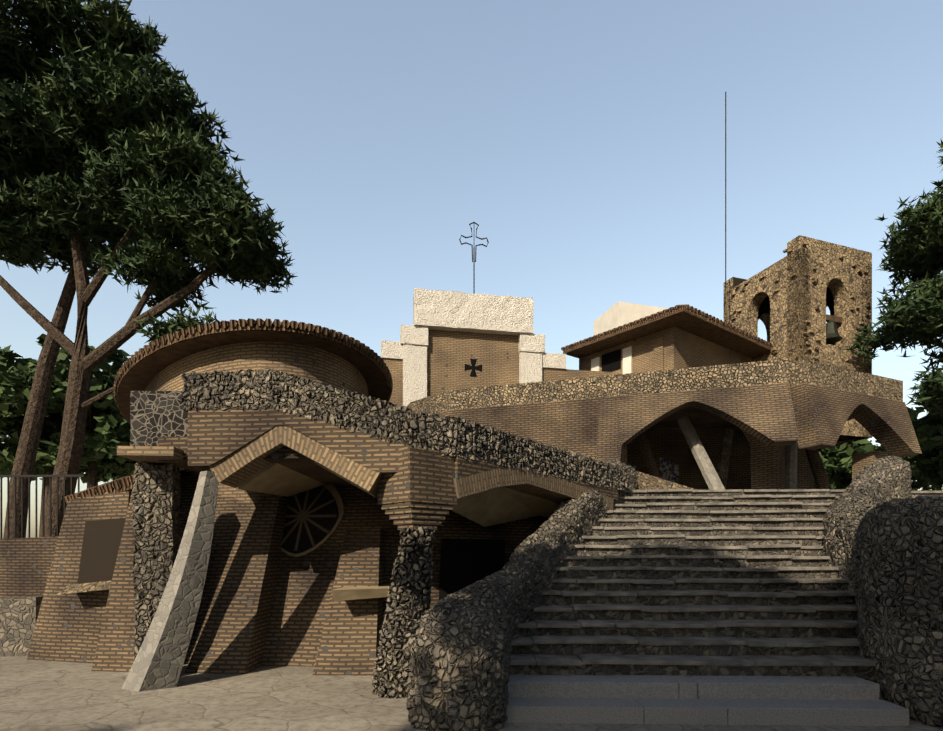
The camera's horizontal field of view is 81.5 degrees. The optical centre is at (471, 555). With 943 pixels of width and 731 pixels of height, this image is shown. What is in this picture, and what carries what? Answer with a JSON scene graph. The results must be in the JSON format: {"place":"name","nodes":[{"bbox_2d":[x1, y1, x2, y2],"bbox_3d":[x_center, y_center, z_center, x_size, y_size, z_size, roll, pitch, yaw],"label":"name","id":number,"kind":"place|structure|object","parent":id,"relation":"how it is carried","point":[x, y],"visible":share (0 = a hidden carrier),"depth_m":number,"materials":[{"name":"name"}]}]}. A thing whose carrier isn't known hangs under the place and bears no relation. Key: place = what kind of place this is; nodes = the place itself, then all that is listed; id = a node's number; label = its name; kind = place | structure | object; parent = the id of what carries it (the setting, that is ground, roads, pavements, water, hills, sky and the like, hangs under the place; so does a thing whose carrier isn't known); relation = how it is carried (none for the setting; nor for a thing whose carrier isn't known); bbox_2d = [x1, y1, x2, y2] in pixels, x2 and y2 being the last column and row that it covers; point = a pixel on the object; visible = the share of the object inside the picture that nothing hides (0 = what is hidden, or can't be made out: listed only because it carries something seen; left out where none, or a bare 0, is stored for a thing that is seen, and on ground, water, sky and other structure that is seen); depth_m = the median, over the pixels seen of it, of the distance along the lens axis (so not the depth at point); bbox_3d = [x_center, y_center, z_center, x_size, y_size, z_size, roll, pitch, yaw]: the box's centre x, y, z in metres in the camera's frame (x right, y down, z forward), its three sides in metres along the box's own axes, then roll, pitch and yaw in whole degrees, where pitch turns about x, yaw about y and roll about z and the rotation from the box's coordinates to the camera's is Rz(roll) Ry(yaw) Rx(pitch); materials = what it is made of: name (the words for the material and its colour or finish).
{"place":"outdoors","nodes":[
{"label":"outdoors","id":0,"kind":"place"},
{"bbox_2d":[0,656,942,730],"bbox_3d":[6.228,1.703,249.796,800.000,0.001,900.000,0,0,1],"label":"ground","id":1,"kind":"structure","parent":0,"point":[38,695],"depth_m":6.22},
{"bbox_2d":[0,82,139,538],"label":"pine","id":2,"kind":"object","parent":1,"relation":"on","point":[27,450],"visible":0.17,"depth_m":17.55,"materials":[{"name":"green plant"}]},
{"bbox_2d":[0,467,184,671],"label":"boundary wall","id":3,"kind":"structure","parent":1,"relation":"on","point":[67,594],"depth_m":8.91,"materials":[{"name":"brick"}]},
{"bbox_2d":[0,0,297,536],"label":"pine","id":4,"kind":"object","parent":1,"relation":"on","point":[162,183],"visible":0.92,"depth_m":15.65,"materials":[{"name":"green plant"}]},
{"bbox_2d":[113,318,392,502],"bbox_3d":[-6.276,-2.897,15.609,6.514,4.000,14.016,0,0,-35],"label":"crypt drum","id":5,"kind":"object","parent":1,"relation":"on","point":[324,356],"visible":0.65,"depth_m":10.14,"materials":[{"name":"brown brick"}]},
{"bbox_2d":[381,222,611,406],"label":"church facade","id":6,"kind":"structure","parent":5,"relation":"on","point":[451,340],"depth_m":18.73,"materials":[{"name":"white stone"}]},
{"bbox_2d":[180,473,547,675],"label":"recessed brick wall","id":7,"kind":"structure","parent":1,"relation":"on","point":[302,579],"depth_m":8.93,"materials":[{"name":"brown brick"}]},
{"bbox_2d":[117,368,627,698],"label":"entrance portico","id":8,"kind":"structure","parent":1,"relation":"on","point":[419,475],"depth_m":7.07,"materials":[{"name":"grey stone"}]},
{"bbox_2d":[0,333,942,536],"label":"trees","id":9,"kind":"object","parent":1,"relation":"on","point":[107,431],"visible":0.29,"depth_m":26.38,"materials":[{"name":"green plant"}]},
{"bbox_2d":[406,456,942,730],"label":"stair parapet walls","id":10,"kind":"structure","parent":1,"relation":"on","point":[883,540],"depth_m":5.76,"materials":[{"name":"grey stone"}]},
{"bbox_2d":[505,489,942,725],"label":"stairs","id":11,"kind":"structure","parent":1,"relation":"on","point":[701,607],"depth_m":6.91,"materials":[{"name":"stone"}]},
{"bbox_2d":[407,359,921,489],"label":"terrace portico","id":12,"kind":"structure","parent":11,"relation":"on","point":[773,424],"depth_m":14.45,"materials":[{"name":"brick"}]},
{"bbox_2d":[561,301,772,374],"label":"roofed pavilion","id":13,"kind":"structure","parent":12,"relation":"on","point":[626,338],"depth_m":18.84,"materials":[{"name":"brick"}]},
{"bbox_2d":[724,235,871,444],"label":"bell tower","id":14,"kind":"structure","parent":12,"relation":"on","point":[785,312],"depth_m":19.59,"materials":[{"name":"brown stone"}]},
{"bbox_2d":[725,92,842,343],"bbox_3d":[11.307,-12.297,19.679,4.132,9.199,0.740,0,0,1],"label":"tower bell and rod","id":15,"kind":"object","parent":14,"relation":"attached to","point":[832,334],"visible":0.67,"depth_m":19.61,"materials":[{"name":"brown metal"}]},
{"bbox_2d":[727,241,870,363],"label":"protruding stones","id":16,"kind":"object","parent":14,"relation":"attached to","point":[815,279],"visible":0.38,"depth_m":19.58,"materials":[{"name":"brown stone"}]},
{"bbox_2d":[843,139,942,418],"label":"pine","id":17,"kind":"object","parent":1,"relation":"on","point":[914,248],"visible":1,"depth_m":17.76,"materials":[{"name":"green plant"}]},
{"bbox_2d":[0,0,942,538],"label":"sky","id":18,"kind":"structure","parent":0,"point":[584,140],"materials":[{"name":"blue"}]}
]}

